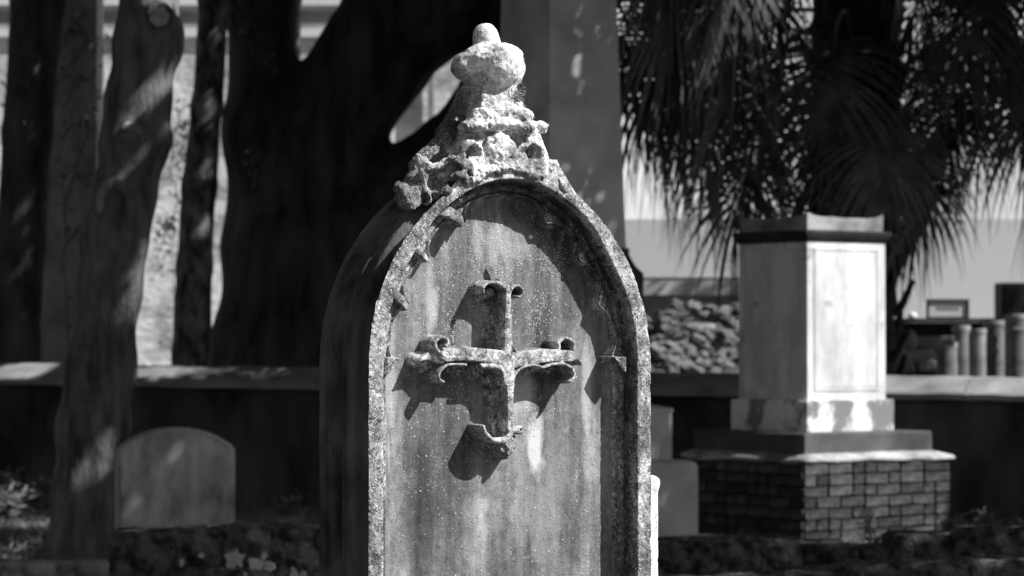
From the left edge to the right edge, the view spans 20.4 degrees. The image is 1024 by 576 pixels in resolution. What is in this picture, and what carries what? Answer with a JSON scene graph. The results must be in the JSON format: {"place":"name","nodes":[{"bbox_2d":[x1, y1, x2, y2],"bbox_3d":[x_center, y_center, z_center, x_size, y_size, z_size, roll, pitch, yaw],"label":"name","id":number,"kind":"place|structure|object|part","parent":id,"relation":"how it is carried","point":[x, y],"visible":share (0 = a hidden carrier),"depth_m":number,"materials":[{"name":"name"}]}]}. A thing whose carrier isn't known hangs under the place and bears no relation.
{"place":"outdoors","nodes":[
{"label":"outdoors","id":0,"kind":"place"},
{"bbox_2d":[41,0,103,362],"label":"plaster pier","id":1,"kind":"structure","parent":0,"point":[54,319],"depth_m":28.03,"materials":[{"name":"grey paint"}]},
{"bbox_2d":[0,505,262,558],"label":"ground","id":2,"kind":"structure","parent":0,"point":[37,508],"depth_m":19.58,"materials":[{"name":"soil"}]},
{"bbox_2d":[0,558,109,575],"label":"stone kerb","id":3,"kind":"structure","parent":2,"relation":"on","point":[62,567],"depth_m":12.89,"materials":[{"name":"grey stone"}]},
{"bbox_2d":[44,0,184,558],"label":"pruned tree","id":4,"kind":"object","parent":2,"relation":"on","point":[93,426],"visible":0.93,"depth_m":14.95,"materials":[{"name":"grey plant"}]},
{"bbox_2d":[115,427,234,529],"bbox_3d":[-1.611,1.111,13.624,0.563,0.889,0.118,0,-1,-22],"label":"headstone","id":5,"kind":"object","parent":2,"relation":"on","point":[168,477],"visible":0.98,"depth_m":13.57,"materials":[{"name":"grey stone"}]},
{"bbox_2d":[107,522,319,575],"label":"mossy plot wall","id":6,"kind":"structure","parent":2,"relation":"on","point":[257,549],"depth_m":11.43,"materials":[{"name":"stone"}]},
{"bbox_2d":[211,0,501,366],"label":"live oak","id":7,"kind":"object","parent":2,"relation":"on","point":[316,125],"visible":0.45,"depth_m":22.63,"materials":[{"name":"black plant"}]},
{"bbox_2d":[319,23,659,575],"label":"gothic headstone","id":8,"kind":"object","parent":2,"relation":"on","point":[485,382],"visible":1,"depth_m":5.66,"materials":[{"name":"stone"}]},
{"bbox_2d":[511,80,525,105],"bbox_3d":[0.014,-0.392,5.699,0.036,0.056,0.019,1,-1,-32],"label":"moss wisp","id":9,"kind":"object","parent":8,"relation":"on","point":[520,93],"visible":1,"depth_m":5.70,"materials":[{"name":"plant"}]},
{"bbox_2d":[0,363,1023,523],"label":"retaining wall","id":10,"kind":"structure","parent":2,"relation":"on","point":[263,421],"depth_m":19.62,"materials":[{"name":"paint"}]},
{"bbox_2d":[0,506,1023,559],"bbox_3d":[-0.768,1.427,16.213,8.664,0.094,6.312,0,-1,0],"label":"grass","id":11,"kind":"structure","parent":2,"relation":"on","point":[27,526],"depth_m":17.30,"materials":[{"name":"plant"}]},
{"bbox_2d":[0,481,38,519],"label":"weed","id":12,"kind":"object","parent":11,"relation":"on","point":[8,509],"visible":1,"depth_m":17.46,"materials":[{"name":"grey plant"}]},
{"bbox_2d":[0,464,53,506],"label":"weed","id":13,"kind":"object","parent":11,"relation":"on","point":[18,485],"visible":0.61,"depth_m":18.28,"materials":[{"name":"grey plant"}]},
{"bbox_2d":[259,488,308,516],"bbox_3d":[-1.450,1.353,18.000,0.214,0.182,0.337,-1,-1,30],"label":"weed","id":14,"kind":"object","parent":11,"relation":"on","point":[282,505],"visible":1,"depth_m":17.99,"materials":[{"name":"black plant"}]},
{"bbox_2d":[974,505,997,523],"bbox_3d":[2.738,1.318,16.472,0.152,0.117,0.144,0,-1,0],"label":"weed","id":15,"kind":"object","parent":11,"relation":"on","point":[989,520],"visible":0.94,"depth_m":16.46,"materials":[{"name":"black plant"}]},
{"bbox_2d":[500,0,723,539],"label":"obelisk","id":16,"kind":"object","parent":2,"relation":"on","point":[570,81],"visible":0.08,"depth_m":15.43,"materials":[{"name":"grey stone"}]},
{"bbox_2d":[617,0,853,262],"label":"palm tree","id":17,"kind":"object","parent":2,"relation":"on","point":[691,58],"visible":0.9,"depth_m":17.62,"materials":[{"name":"black plant"}]},
{"bbox_2d":[678,212,955,542],"bbox_3d":[1.794,0.566,16.991,1.196,2.005,1.193,1,-1,-36],"label":"pedestal monument","id":18,"kind":"object","parent":2,"relation":"on","point":[812,443],"visible":0.89,"depth_m":16.69,"materials":[{"name":"white stone"}]},
{"bbox_2d":[657,522,1023,575],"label":"mossy plot wall","id":19,"kind":"structure","parent":2,"relation":"on","point":[712,555],"depth_m":13.01,"materials":[{"name":"stone"}]},
{"bbox_2d":[863,534,881,542],"bbox_3d":[1.663,1.149,13.074,0.101,0.048,0.096,0,-1,0],"label":"weed","id":20,"kind":"object","parent":19,"relation":"on","point":[877,539],"visible":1,"depth_m":13.08,"materials":[{"name":"grey plant"}]},
{"bbox_2d":[658,556,1023,575],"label":"mossy kerb","id":21,"kind":"structure","parent":2,"relation":"on","point":[988,566],"depth_m":11.66,"materials":[{"name":"stone"}]},
{"bbox_2d":[856,504,881,539],"bbox_3d":[1.975,1.306,15.881,0.142,0.198,0.217,0,-1,25],"label":"weed","id":22,"kind":"object","parent":2,"relation":"on","point":[868,516],"visible":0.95,"depth_m":15.87,"materials":[{"name":"grey plant"}]},
{"bbox_2d":[857,0,1023,242],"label":"palm tree","id":23,"kind":"object","parent":2,"relation":"on","point":[996,23],"visible":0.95,"depth_m":18.51,"materials":[{"name":"black plant"}]},
{"bbox_2d":[936,509,974,529],"bbox_3d":[2.425,1.277,15.569,0.220,0.136,0.170,1,-1,-29],"label":"weed","id":24,"kind":"object","parent":2,"relation":"on","point":[946,524],"visible":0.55,"depth_m":15.56,"materials":[{"name":"black plant"}]},
{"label":"terrace ground","id":25,"kind":"structure","parent":0,"visible":0},
{"bbox_2d":[0,0,66,362],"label":"dark tree","id":26,"kind":"object","parent":25,"relation":"on","point":[35,27],"visible":0.84,"depth_m":21.25,"materials":[{"name":"black plant"}]},
{"bbox_2d":[1,2,110,345],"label":"climbing shrub","id":27,"kind":"object","parent":25,"relation":"on","point":[29,78],"visible":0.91,"depth_m":24.43,"materials":[{"name":"black plant"}]},
{"bbox_2d":[150,99,190,343],"bbox_3d":[-3.122,-0.381,25.946,0.492,2.713,0.292,1,-1,-43],"label":"understorey shrub","id":28,"kind":"object","parent":25,"relation":"on","point":[172,217],"visible":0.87,"depth_m":26.00,"materials":[{"name":"grey plant"}]},
{"bbox_2d":[171,0,228,365],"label":"slender tree","id":29,"kind":"object","parent":25,"relation":"on","point":[192,318],"visible":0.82,"depth_m":21.91,"materials":[{"name":"black plant"}]},
{"bbox_2d":[0,0,459,364],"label":"stucco building","id":30,"kind":"structure","parent":25,"relation":"on","point":[154,327],"depth_m":34.03,"materials":[{"name":"paint"}]},
{"bbox_2d":[295,0,301,58],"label":"young tree","id":31,"kind":"object","parent":25,"relation":"on","point":[297,35],"visible":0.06,"depth_m":26.51,"materials":[{"name":"grey plant"}]},
{"bbox_2d":[644,278,738,329],"bbox_3d":[1.573,0.430,27.247,1.725,1.062,0.500,0,-1,0],"label":"white ledge","id":32,"kind":"object","parent":25,"relation":"on","point":[661,295],"visible":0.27,"depth_m":27.10,"materials":[{"name":"paint"}]},
{"bbox_2d":[646,298,738,372],"bbox_3d":[1.435,0.499,23.131,1.370,0.860,1.700,0,-1,0],"label":"rubble heap","id":33,"kind":"object","parent":25,"relation":"on","point":[689,346],"visible":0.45,"depth_m":22.91,"materials":[{"name":"stone"}]},
{"bbox_2d":[617,0,1023,218],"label":"white building","id":34,"kind":"structure","parent":25,"relation":"on","point":[633,211],"depth_m":40.03,"materials":[{"name":"paint"}]},
{"bbox_2d":[625,0,1023,375],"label":"palm tree","id":35,"kind":"object","parent":25,"relation":"on","point":[853,160],"visible":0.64,"depth_m":19.62,"materials":[{"name":"black plant"}]},
{"bbox_2d":[625,219,1023,317],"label":"grey garden wall","id":36,"kind":"structure","parent":25,"relation":"on","point":[987,269],"depth_m":31.01,"materials":[{"name":"grey paint"}]},
{"bbox_2d":[892,359,914,373],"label":"broken block","id":37,"kind":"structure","parent":25,"relation":"on","point":[910,367],"depth_m":22.32,"materials":[{"name":"stone"}]},
{"bbox_2d":[906,348,934,361],"bbox_3d":[3.245,0.534,22.594,0.228,0.118,0.102,0,-1,0],"label":"lying pipe","id":38,"kind":"object","parent":25,"relation":"on","point":[914,355],"visible":0.78,"depth_m":22.55,"materials":[{"name":"ceramic"}]},
{"bbox_2d":[903,330,953,351],"bbox_3d":[3.326,0.426,22.696,0.396,0.187,0.187,0,-1,0],"label":"lying pipe","id":39,"kind":"object","parent":38,"relation":"on","point":[913,341],"visible":0.88,"depth_m":22.66,"materials":[{"name":"ceramic"}]},
{"bbox_2d":[916,359,936,371],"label":"broken block","id":40,"kind":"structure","parent":25,"relation":"on","point":[926,365],"depth_m":22.32,"materials":[{"name":"stone"}]},
{"bbox_2d":[935,342,957,375],"bbox_3d":[3.498,0.690,22.891,0.180,0.504,0.180,0,-1,0],"label":"clay pipe","id":41,"kind":"object","parent":25,"relation":"on","point":[946,360],"visible":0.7,"depth_m":22.82,"materials":[{"name":"grey ceramic"}]},
{"bbox_2d":[893,318,1004,375],"bbox_3d":[3.852,0.578,25.018,1.052,0.622,0.550,0,-1,0],"label":"stone shelf","id":42,"kind":"object","parent":25,"relation":"on","point":[930,326],"visible":0.18,"depth_m":25.19,"materials":[{"name":"stone"}]},
{"bbox_2d":[908,312,916,317],"bbox_3d":[3.521,0.243,25.001,0.081,0.060,0.080,0,-1,0],"label":"white stone","id":43,"kind":"object","parent":42,"relation":"on","point":[912,315],"visible":0.88,"depth_m":24.97,"materials":[{"name":"stone"}]},
{"bbox_2d":[926,299,968,317],"bbox_3d":[3.829,0.182,24.996,0.375,0.169,0.030,0,-1,0],"label":"framed sign","id":44,"kind":"object","parent":42,"relation":"on","point":[947,308],"visible":0.98,"depth_m":24.99,"materials":[{"name":"paint"}]},
{"bbox_2d":[951,325,970,375],"bbox_3d":[3.630,0.562,22.994,0.154,0.519,0.154,0,-1,0],"label":"clay pipe","id":45,"kind":"object","parent":25,"relation":"on","point":[961,334],"visible":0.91,"depth_m":22.93,"materials":[{"name":"grey ceramic"}]},
{"bbox_2d":[970,329,986,376],"bbox_3d":[3.764,0.580,22.993,0.145,0.504,0.145,0,-1,0],"label":"clay pipe","id":46,"kind":"object","parent":25,"relation":"on","point":[977,352],"visible":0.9,"depth_m":22.93,"materials":[{"name":"grey ceramic"}]},
{"bbox_2d":[983,320,1004,376],"bbox_3d":[3.953,0.546,23.244,0.201,0.560,0.201,0,-1,0],"label":"clay pipe","id":47,"kind":"object","parent":25,"relation":"on","point":[995,348],"visible":0.7,"depth_m":23.16,"materials":[{"name":"grey ceramic"}]},
{"bbox_2d":[994,283,1023,317],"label":"dark cabinet","id":48,"kind":"object","parent":25,"relation":"on","point":[1007,301],"visible":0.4,"depth_m":26.99,"materials":[{"name":"paint"}]},
{"bbox_3d":[5.009,0.373,26.989,0.663,0.767,0.013,0,-1,0],"label":"door","id":49,"kind":"part","parent":48,"relation":"part of","materials":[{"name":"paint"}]},
{"bbox_2d":[1004,314,1023,377],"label":"clay pipe","id":50,"kind":"object","parent":25,"relation":"on","point":[1014,346],"visible":0.96,"depth_m":22.90,"materials":[{"name":"grey ceramic"}]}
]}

